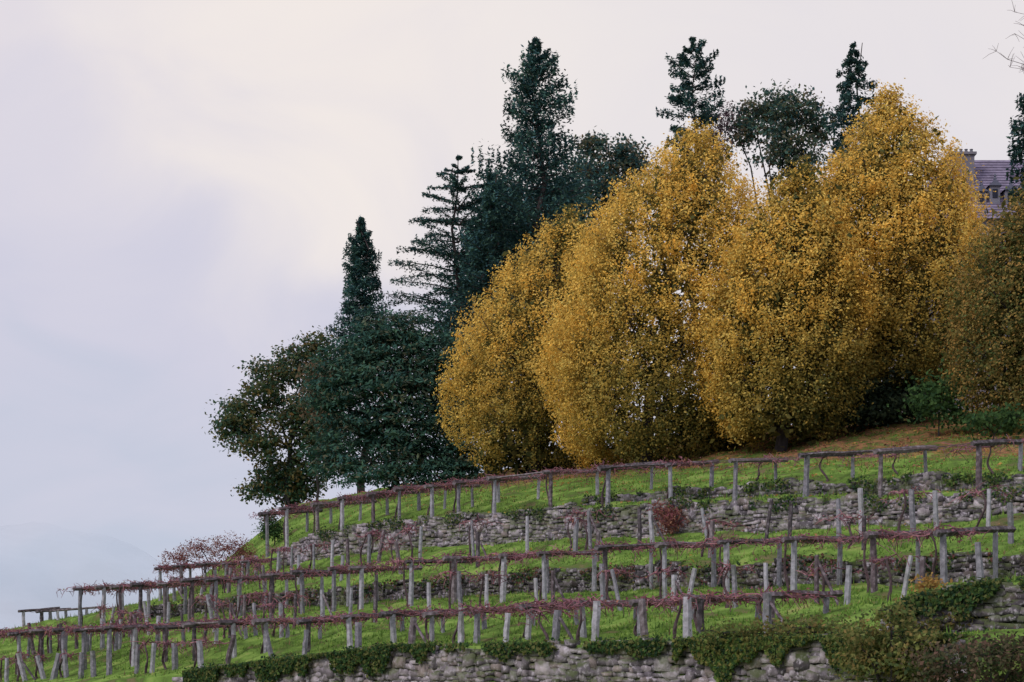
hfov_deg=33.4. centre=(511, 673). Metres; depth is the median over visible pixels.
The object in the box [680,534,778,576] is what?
grapevine
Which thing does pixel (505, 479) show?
grapevine
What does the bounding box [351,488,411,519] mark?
grapevine
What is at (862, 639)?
shrub
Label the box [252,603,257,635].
vineyard post
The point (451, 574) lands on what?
grapevine
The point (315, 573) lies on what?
grapevine
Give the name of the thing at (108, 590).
grapevine
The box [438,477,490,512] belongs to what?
grapevine
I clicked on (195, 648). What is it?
grapevine
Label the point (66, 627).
grapevine
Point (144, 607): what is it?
vineyard post
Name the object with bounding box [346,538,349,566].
vineyard post
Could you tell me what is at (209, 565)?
grapevine
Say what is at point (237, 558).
grapevine
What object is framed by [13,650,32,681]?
grapevine
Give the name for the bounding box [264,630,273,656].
vineyard post
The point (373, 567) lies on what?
grapevine
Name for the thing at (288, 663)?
ivy
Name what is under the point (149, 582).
grapevine
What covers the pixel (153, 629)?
grapevine
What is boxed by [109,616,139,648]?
grapevine
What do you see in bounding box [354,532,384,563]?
grapevine
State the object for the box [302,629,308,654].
vineyard post
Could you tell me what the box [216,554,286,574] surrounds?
grapevine
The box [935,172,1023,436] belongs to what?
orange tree
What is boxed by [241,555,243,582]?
vineyard post
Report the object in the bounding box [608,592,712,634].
grapevine
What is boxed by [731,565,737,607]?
vineyard post
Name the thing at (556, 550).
grapevine
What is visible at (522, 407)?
yellow tree
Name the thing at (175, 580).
grapevine
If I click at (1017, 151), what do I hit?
edge conifer
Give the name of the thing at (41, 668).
vineyard post
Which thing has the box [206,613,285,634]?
grapevine
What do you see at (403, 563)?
grapevine
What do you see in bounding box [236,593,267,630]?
grapevine
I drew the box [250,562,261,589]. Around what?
grapevine
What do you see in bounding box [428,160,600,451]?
dark tree
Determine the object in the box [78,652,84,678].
vineyard post
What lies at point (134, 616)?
vineyard post
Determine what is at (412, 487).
grapevine
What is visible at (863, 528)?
vineyard post
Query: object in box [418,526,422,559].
vineyard post
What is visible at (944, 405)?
shrub
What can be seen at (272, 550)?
grapevine
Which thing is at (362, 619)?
grapevine
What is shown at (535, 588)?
vineyard post
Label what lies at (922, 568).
vineyard post
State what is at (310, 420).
rusty tree
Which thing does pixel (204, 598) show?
grapevine
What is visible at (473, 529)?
vineyard post
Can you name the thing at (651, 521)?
vineyard post
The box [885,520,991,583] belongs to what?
grapevine
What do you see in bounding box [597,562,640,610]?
grapevine
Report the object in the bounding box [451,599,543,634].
grapevine
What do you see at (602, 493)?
grapevine
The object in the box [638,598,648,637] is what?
vineyard post
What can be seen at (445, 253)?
tiered cedar
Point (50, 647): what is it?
vineyard post
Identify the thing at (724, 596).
grapevine
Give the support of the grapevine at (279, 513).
on the hillside
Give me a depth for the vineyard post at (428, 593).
79.38 m
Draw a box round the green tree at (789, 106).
[715,78,843,284]
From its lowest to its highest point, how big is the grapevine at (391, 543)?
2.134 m
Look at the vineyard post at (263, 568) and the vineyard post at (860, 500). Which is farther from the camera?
the vineyard post at (263, 568)
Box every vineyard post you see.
[4,658,8,681]
[16,653,35,680]
[27,623,35,654]
[35,655,45,678]
[49,635,52,653]
[50,653,61,679]
[59,623,61,650]
[62,654,68,677]
[74,624,78,648]
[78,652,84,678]
[89,625,92,649]
[90,651,96,676]
[100,618,104,649]
[106,650,112,674]
[110,607,114,624]
[118,619,122,649]
[132,614,138,643]
[134,644,139,673]
[142,601,149,634]
[149,643,155,672]
[156,616,160,640]
[166,602,169,634]
[171,577,183,600]
[171,643,177,669]
[180,610,183,640]
[188,598,190,631]
[196,640,203,667]
[199,573,205,595]
[203,614,206,642]
[206,594,226,631]
[225,634,235,663]
[227,568,231,592]
[228,603,242,637]
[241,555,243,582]
[241,595,246,630]
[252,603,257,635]
[261,565,264,587]
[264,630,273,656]
[269,592,272,628]
[276,547,280,572]
[278,603,283,637]
[290,547,292,569]
[293,594,296,627]
[297,555,299,584]
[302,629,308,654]
[312,544,314,569]
[320,590,332,615]
[330,540,333,566]
[339,555,343,581]
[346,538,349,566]
[348,587,352,613]
[355,622,361,648]
[367,534,370,564]
[373,581,377,622]
[376,529,385,563]
[394,541,402,573]
[408,617,425,643]
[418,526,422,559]
[427,582,430,609]
[457,571,462,606]
[458,607,463,642]
[470,520,486,555]
[475,532,479,567]
[484,574,488,606]
[503,613,510,642]
[525,516,528,552]
[534,578,537,614]
[551,570,570,613]
[552,610,573,640]
[573,517,578,550]
[587,510,602,549]
[591,601,600,640]
[596,531,600,561]
[599,563,605,607]
[610,569,621,610]
[637,508,641,543]
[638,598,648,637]
[648,510,665,541]
[671,575,683,610]
[683,597,691,637]
[687,568,696,593]
[700,508,708,540]
[708,521,714,557]
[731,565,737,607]
[762,593,789,632]
[763,563,768,590]
[764,499,772,537]
[788,503,792,543]
[814,555,839,604]
[836,498,841,535]
[844,565,851,604]
[858,488,863,535]
[861,515,865,549]
[901,555,912,597]
[909,489,915,530]
[919,557,925,591]
[932,490,938,528]
[975,542,983,578]
[986,489,990,525]
[1007,502,1013,543]
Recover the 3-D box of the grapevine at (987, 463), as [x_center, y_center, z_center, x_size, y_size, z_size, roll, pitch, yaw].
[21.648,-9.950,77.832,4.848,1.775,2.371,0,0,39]
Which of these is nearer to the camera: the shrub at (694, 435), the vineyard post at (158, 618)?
the vineyard post at (158, 618)
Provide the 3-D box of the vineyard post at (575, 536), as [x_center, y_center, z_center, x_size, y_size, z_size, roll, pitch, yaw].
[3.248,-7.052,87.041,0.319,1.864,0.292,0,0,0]
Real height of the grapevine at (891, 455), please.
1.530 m
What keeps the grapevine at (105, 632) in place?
on the hillside
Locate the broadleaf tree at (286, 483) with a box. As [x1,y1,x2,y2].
[202,325,346,508]
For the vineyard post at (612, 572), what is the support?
on the hillside
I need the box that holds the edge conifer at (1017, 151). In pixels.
[1006,92,1023,214]
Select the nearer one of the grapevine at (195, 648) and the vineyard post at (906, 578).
the vineyard post at (906, 578)
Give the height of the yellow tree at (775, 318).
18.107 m
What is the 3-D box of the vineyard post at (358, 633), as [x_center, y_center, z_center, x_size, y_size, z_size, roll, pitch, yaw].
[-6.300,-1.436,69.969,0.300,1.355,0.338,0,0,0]
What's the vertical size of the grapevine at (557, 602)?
1.684 m
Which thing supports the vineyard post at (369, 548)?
on the hillside
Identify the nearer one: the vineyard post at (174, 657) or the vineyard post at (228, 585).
the vineyard post at (174, 657)
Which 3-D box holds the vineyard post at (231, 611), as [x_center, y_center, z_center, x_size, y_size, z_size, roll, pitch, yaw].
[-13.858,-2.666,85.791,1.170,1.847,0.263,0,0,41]
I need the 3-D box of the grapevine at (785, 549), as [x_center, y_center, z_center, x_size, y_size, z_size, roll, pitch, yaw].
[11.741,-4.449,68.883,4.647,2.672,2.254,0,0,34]
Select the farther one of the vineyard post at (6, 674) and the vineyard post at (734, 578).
the vineyard post at (6, 674)
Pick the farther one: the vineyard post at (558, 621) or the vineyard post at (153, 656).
the vineyard post at (153, 656)
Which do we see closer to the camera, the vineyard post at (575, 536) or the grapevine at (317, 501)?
the vineyard post at (575, 536)
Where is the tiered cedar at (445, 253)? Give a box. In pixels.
[376,155,529,457]
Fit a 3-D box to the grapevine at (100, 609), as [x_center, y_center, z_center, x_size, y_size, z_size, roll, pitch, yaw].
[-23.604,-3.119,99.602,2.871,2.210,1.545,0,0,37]
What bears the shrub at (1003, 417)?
on the hillside
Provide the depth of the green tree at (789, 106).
140.80 m
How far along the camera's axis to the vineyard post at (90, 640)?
95.18 m
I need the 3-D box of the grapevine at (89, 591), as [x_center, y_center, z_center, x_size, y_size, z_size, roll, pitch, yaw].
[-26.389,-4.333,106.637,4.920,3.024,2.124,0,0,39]
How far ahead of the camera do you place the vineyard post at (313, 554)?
102.53 m
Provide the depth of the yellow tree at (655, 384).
104.25 m
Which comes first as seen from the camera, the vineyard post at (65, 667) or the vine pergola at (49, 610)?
the vineyard post at (65, 667)
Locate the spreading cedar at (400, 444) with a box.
[288,299,499,489]
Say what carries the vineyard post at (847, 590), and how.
on the hillside
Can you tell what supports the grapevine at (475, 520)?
on the hillside
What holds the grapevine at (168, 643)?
on the hillside
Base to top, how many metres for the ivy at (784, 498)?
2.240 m
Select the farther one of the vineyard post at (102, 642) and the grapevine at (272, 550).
the grapevine at (272, 550)
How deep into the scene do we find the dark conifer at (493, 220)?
132.47 m
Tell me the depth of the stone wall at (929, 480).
82.86 m
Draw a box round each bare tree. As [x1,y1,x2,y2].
[694,94,743,369]
[983,2,1023,72]
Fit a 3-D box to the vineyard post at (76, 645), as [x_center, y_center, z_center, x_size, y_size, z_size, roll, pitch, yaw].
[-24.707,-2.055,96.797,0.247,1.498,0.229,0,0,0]
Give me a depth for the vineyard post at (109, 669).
84.24 m
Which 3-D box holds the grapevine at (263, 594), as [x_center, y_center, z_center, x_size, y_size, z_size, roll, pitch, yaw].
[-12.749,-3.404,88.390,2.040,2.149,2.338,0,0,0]
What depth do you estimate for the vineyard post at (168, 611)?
93.94 m
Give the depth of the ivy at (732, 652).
53.91 m
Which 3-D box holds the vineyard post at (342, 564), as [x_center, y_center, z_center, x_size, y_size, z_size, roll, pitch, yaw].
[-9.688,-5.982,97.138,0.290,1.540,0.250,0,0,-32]
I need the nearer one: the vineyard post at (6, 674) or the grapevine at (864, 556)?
the grapevine at (864, 556)
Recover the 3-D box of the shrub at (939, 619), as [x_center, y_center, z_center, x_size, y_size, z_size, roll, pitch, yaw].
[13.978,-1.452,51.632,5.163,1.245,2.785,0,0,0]
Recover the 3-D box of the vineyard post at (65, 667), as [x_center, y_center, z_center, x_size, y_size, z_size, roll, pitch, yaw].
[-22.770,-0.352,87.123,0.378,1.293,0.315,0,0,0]
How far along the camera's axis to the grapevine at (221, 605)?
86.68 m
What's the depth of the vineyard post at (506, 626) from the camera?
64.45 m
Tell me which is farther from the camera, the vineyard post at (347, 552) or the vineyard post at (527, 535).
the vineyard post at (347, 552)
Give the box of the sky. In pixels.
[0,0,1023,628]
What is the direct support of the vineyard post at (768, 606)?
on the hillside
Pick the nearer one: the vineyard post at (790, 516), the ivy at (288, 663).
the ivy at (288, 663)
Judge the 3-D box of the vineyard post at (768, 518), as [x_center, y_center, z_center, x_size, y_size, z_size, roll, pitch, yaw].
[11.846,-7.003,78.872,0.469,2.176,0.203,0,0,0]
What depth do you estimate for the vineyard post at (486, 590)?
76.57 m
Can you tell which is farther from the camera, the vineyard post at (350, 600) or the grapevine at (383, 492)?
the grapevine at (383, 492)
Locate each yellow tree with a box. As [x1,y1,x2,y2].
[430,197,629,476]
[520,116,777,474]
[681,150,891,452]
[792,78,998,422]
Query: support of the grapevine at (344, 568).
on the hillside
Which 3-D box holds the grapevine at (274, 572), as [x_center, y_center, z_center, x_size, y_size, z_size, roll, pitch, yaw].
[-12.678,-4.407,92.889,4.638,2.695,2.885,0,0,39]
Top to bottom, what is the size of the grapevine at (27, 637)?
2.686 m
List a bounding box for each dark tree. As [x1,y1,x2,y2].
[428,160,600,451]
[564,126,658,424]
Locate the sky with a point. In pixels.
(184, 184)
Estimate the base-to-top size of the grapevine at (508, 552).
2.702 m
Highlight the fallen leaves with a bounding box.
[258,418,1023,585]
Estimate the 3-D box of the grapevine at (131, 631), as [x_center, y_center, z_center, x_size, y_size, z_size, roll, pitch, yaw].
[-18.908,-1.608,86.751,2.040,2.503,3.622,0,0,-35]
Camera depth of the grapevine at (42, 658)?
89.31 m
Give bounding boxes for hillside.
[0,408,1023,681]
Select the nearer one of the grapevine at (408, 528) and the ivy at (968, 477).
the ivy at (968, 477)
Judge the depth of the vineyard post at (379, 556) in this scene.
98.50 m
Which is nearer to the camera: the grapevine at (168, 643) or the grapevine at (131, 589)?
the grapevine at (168, 643)
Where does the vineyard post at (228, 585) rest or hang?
on the hillside
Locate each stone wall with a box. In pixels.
[133,551,1023,617]
[172,633,967,681]
[276,486,1023,565]
[582,471,1023,504]
[879,579,1023,632]
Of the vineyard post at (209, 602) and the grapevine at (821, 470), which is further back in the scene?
the vineyard post at (209, 602)
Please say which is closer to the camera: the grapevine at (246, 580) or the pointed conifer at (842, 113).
the grapevine at (246, 580)
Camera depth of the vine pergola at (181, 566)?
109.60 m
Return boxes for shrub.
[156,530,257,575]
[252,510,292,545]
[466,433,655,474]
[644,499,690,537]
[664,401,765,449]
[690,608,861,643]
[793,369,954,435]
[817,585,956,681]
[887,352,993,435]
[893,609,988,631]
[898,626,1023,681]
[908,572,952,592]
[944,401,1023,445]
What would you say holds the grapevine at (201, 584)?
on the hillside
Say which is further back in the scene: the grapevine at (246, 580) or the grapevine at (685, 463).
the grapevine at (246, 580)
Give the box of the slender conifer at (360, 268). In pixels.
[325,216,397,492]
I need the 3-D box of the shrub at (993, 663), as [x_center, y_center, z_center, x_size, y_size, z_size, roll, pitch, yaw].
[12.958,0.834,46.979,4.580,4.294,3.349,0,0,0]
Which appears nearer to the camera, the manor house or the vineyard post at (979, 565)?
the vineyard post at (979, 565)
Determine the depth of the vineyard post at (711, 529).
77.95 m
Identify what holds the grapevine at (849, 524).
on the hillside
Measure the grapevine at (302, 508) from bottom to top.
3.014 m
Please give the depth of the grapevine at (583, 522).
86.77 m
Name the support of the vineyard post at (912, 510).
on the hillside
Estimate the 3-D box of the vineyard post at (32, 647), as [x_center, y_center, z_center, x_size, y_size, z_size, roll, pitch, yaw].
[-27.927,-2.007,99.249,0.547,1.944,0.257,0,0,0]
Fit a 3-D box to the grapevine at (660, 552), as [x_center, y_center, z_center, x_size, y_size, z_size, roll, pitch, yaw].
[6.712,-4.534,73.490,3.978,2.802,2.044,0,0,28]
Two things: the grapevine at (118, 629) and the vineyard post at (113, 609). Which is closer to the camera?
the grapevine at (118, 629)
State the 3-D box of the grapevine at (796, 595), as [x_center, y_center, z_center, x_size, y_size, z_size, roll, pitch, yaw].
[9.224,-2.289,58.829,3.086,1.692,3.557,0,0,-27]
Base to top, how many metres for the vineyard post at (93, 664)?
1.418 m
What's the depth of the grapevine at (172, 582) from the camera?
99.51 m
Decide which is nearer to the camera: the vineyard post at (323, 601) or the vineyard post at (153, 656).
the vineyard post at (153, 656)
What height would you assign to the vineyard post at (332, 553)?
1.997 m
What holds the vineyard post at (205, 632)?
on the hillside
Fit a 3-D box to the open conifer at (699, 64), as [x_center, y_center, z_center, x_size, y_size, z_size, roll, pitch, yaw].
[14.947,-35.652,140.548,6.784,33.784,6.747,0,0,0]
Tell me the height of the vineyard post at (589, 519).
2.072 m
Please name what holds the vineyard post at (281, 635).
on the hillside
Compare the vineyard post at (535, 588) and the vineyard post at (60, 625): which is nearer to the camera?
the vineyard post at (535, 588)
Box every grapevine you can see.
[0,627,37,674]
[0,627,49,641]
[0,654,30,681]
[2,623,81,671]
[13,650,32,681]
[27,650,51,678]
[38,624,103,640]
[46,624,74,653]
[54,620,73,650]
[56,580,115,624]
[59,649,89,677]
[64,621,129,637]
[84,579,138,603]
[85,619,151,637]
[92,602,126,619]
[106,580,150,610]
[108,610,143,637]
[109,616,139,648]
[115,617,160,664]
[119,578,171,594]
[126,610,152,622]
[129,636,177,672]
[143,577,200,593]
[146,619,213,661]
[152,563,187,590]
[156,638,184,669]
[162,561,210,594]
[164,575,184,601]
[175,633,228,666]
[177,615,245,659]
[184,576,232,597]
[190,557,231,574]
[190,593,218,629]
[193,572,248,605]
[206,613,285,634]
[209,598,240,638]
[212,553,252,588]
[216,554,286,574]
[218,554,259,575]
[223,564,250,592]
[224,572,266,614]
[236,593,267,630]
[236,609,314,653]
[245,590,283,624]
[247,569,320,591]
[250,507,299,523]
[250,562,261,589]
[256,598,298,636]
[265,545,293,572]
[268,502,313,545]
[271,544,309,572]
[273,591,319,627]
[285,565,338,612]
[291,497,348,532]
[291,611,358,632]
[305,541,334,569]
[317,609,400,649]
[319,562,377,608]
[336,492,381,528]
[336,558,408,608]
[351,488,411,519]
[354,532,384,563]
[363,529,390,554]
[373,552,444,606]
[373,603,451,627]
[378,536,406,572]
[388,481,442,518]
[397,522,424,556]
[411,477,466,514]
[414,603,510,640]
[430,550,498,582]
[430,565,481,607]
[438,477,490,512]
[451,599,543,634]
[451,600,499,643]
[459,514,501,555]
[464,472,532,509]
[468,568,512,606]
[476,547,550,590]
[496,590,578,637]
[509,544,602,599]
[513,601,585,640]
[526,593,647,619]
[529,466,598,496]
[555,508,616,549]
[556,592,612,639]
[565,516,599,550]
[571,459,652,507]
[585,538,656,558]
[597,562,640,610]
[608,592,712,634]
[629,535,715,598]
[634,456,720,498]
[639,565,708,595]
[650,586,763,631]
[656,588,714,637]
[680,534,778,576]
[701,514,750,556]
[710,558,758,607]
[720,455,782,480]
[722,583,841,616]
[751,528,853,590]
[769,444,859,481]
[796,561,867,603]
[814,509,880,548]
[836,526,920,592]
[847,444,923,474]
[860,546,930,601]
[880,486,940,530]
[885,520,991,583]
[929,434,1023,474]
[950,481,1016,526]
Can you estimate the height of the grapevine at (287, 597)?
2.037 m
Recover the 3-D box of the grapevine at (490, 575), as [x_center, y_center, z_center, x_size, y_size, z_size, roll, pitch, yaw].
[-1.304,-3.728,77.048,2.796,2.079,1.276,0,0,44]
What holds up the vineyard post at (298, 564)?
on the hillside
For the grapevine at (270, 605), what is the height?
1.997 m
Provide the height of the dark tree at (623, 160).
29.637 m
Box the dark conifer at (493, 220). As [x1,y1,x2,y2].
[436,172,532,474]
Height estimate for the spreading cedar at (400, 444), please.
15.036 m
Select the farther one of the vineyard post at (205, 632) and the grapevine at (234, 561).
the grapevine at (234, 561)
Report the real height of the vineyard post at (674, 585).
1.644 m
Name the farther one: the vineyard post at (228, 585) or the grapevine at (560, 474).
the vineyard post at (228, 585)
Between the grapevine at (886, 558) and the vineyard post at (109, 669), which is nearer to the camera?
the grapevine at (886, 558)
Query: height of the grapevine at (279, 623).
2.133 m
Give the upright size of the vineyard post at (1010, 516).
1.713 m
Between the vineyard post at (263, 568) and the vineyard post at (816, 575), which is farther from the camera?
the vineyard post at (263, 568)
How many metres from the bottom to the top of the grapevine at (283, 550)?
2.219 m
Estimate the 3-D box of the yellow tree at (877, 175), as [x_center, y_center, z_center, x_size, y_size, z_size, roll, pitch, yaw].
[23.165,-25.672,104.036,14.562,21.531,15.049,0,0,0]
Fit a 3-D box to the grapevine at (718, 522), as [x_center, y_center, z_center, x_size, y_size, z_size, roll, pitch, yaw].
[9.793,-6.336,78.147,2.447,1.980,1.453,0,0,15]
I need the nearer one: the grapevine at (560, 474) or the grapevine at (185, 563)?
the grapevine at (560, 474)
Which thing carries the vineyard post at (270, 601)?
on the hillside
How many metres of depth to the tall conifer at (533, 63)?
135.69 m
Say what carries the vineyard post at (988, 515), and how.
on the hillside
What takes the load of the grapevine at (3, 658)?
on the hillside
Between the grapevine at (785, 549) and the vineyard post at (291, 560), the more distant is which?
the vineyard post at (291, 560)
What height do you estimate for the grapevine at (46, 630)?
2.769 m
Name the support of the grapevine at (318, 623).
on the hillside
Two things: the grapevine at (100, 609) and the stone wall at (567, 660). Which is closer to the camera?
the stone wall at (567, 660)
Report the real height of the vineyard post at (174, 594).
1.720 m
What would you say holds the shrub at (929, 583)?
on the hillside
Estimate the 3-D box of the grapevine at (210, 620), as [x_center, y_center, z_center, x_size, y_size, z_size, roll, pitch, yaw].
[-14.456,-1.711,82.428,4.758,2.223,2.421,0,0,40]
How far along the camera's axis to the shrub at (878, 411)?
100.10 m
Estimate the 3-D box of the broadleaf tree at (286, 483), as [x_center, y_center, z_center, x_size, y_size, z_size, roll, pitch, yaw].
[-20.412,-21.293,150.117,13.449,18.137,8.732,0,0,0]
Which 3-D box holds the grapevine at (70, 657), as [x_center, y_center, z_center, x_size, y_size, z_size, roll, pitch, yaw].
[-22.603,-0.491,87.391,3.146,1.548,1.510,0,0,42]
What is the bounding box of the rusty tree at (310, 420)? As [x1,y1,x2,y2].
[282,359,343,500]
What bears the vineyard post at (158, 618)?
on the hillside
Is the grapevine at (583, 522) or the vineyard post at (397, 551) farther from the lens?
the vineyard post at (397, 551)
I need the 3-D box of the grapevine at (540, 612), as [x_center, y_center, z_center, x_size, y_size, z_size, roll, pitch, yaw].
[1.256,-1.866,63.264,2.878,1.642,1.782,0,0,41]
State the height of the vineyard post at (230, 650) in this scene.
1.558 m
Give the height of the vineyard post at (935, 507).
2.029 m
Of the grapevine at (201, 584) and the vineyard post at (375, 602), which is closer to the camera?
the vineyard post at (375, 602)
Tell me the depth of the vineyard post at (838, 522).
75.85 m
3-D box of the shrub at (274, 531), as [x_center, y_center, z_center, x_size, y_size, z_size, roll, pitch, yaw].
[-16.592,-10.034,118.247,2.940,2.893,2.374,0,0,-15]
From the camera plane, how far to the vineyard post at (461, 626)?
65.76 m
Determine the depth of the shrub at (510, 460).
118.73 m
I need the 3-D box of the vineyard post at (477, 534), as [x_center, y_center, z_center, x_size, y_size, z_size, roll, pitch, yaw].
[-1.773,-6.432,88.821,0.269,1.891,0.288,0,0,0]
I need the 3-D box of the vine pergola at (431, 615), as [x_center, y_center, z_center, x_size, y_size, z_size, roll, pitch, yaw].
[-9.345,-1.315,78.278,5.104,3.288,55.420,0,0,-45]
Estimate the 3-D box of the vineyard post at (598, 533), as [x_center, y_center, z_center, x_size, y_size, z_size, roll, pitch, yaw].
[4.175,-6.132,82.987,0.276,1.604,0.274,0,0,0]
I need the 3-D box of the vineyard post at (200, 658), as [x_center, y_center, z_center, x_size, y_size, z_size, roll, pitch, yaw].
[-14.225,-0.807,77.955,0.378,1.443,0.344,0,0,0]
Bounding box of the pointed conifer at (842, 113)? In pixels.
[819,41,886,360]
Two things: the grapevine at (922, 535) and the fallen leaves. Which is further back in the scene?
the fallen leaves
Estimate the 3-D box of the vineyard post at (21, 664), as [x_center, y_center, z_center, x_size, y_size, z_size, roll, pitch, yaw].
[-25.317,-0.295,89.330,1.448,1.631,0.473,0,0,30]
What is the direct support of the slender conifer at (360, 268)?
on the hillside
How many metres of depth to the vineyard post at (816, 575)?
63.75 m
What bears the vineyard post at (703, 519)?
on the hillside
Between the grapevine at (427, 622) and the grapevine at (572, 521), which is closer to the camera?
the grapevine at (427, 622)
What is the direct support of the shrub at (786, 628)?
on the hillside
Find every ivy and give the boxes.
[143,548,1001,612]
[181,640,446,681]
[304,482,1023,541]
[442,633,689,662]
[583,470,1012,503]
[670,627,973,681]
[886,576,1023,627]
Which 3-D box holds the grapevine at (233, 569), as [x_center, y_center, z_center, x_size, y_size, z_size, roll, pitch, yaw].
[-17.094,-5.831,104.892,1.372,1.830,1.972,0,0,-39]
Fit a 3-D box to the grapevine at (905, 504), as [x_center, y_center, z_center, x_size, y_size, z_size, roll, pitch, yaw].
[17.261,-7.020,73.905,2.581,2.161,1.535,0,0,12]
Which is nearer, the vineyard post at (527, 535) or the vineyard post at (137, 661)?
the vineyard post at (137, 661)
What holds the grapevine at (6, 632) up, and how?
on the hillside
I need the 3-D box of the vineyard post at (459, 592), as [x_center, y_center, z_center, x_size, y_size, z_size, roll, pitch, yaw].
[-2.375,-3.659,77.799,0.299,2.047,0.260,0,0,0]
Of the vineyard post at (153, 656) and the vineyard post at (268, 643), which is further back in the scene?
the vineyard post at (153, 656)
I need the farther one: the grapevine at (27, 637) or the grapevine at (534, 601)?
the grapevine at (27, 637)
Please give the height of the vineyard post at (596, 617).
1.582 m
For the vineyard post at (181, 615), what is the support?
on the hillside
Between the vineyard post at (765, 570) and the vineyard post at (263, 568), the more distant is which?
the vineyard post at (263, 568)
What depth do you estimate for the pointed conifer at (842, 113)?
131.61 m
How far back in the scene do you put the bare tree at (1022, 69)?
103.73 m
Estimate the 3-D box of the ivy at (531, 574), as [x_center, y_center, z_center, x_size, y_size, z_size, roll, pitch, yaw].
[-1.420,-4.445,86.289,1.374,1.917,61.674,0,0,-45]
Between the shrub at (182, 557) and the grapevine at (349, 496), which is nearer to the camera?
the grapevine at (349, 496)
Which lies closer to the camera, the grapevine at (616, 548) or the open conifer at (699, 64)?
the grapevine at (616, 548)
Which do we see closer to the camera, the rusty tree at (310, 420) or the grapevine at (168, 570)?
the grapevine at (168, 570)
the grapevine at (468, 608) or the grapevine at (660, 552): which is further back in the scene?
the grapevine at (660, 552)
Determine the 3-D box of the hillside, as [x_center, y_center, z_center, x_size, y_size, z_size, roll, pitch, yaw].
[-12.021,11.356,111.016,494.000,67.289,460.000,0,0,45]
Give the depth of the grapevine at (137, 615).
92.07 m
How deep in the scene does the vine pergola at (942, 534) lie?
79.50 m
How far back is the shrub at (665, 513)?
85.49 m
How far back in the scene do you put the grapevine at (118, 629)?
87.67 m
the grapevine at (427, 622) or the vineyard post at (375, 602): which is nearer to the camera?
the grapevine at (427, 622)
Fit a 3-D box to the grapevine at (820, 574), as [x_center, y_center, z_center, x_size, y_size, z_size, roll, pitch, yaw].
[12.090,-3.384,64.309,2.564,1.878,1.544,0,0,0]
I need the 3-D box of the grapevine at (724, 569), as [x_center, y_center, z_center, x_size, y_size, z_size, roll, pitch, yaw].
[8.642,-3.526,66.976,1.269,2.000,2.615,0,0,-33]
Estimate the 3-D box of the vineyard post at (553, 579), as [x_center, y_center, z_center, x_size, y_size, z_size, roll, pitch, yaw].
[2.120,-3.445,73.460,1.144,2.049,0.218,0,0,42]
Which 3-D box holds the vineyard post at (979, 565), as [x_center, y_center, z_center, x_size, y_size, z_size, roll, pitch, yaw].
[16.215,-3.729,59.166,0.334,1.678,0.258,0,0,0]
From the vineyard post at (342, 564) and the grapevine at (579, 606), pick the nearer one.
the grapevine at (579, 606)
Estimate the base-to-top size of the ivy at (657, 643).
1.002 m
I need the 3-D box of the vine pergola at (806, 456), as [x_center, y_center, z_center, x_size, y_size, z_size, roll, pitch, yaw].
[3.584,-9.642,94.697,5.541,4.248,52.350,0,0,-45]
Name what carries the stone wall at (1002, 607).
on the hillside
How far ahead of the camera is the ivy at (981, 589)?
51.06 m
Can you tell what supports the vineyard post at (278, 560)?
on the hillside
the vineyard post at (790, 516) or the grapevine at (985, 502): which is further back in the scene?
the vineyard post at (790, 516)
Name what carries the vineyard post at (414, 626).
on the hillside
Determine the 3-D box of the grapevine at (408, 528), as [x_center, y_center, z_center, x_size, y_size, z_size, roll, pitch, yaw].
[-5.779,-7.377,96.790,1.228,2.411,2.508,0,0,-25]
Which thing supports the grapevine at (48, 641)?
on the hillside
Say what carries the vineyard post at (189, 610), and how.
on the hillside
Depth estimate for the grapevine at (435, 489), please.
100.73 m
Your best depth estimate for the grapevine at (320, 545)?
102.76 m
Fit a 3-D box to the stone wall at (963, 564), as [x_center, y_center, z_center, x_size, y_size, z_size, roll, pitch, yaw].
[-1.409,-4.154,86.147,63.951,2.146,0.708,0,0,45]
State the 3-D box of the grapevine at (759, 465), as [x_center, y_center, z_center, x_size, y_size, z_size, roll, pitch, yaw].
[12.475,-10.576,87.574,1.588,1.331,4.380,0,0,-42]
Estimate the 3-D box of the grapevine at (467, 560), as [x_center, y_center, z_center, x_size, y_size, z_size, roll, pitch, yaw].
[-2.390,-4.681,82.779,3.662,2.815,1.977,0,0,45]
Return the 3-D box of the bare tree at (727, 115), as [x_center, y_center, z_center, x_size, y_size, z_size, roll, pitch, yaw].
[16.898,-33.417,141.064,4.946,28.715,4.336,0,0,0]
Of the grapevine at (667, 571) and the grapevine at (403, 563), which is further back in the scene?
the grapevine at (403, 563)
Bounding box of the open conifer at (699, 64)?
[656,36,733,383]
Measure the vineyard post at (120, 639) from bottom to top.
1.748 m
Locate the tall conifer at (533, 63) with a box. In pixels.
[462,37,610,450]
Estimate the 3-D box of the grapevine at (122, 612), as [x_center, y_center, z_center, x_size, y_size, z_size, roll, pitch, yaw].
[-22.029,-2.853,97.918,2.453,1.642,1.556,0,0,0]
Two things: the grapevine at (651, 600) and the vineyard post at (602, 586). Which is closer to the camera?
the grapevine at (651, 600)
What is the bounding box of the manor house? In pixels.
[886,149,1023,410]
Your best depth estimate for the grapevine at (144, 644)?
81.35 m
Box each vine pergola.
[0,590,843,674]
[18,606,100,626]
[72,526,1015,626]
[154,557,286,600]
[258,439,1023,557]
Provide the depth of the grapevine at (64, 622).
97.82 m
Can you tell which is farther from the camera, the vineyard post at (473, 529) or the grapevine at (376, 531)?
the grapevine at (376, 531)
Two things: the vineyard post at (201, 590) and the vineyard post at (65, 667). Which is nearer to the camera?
the vineyard post at (65, 667)
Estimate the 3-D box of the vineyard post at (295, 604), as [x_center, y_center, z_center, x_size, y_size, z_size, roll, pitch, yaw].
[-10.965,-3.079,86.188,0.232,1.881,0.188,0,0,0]
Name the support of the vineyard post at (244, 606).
on the hillside

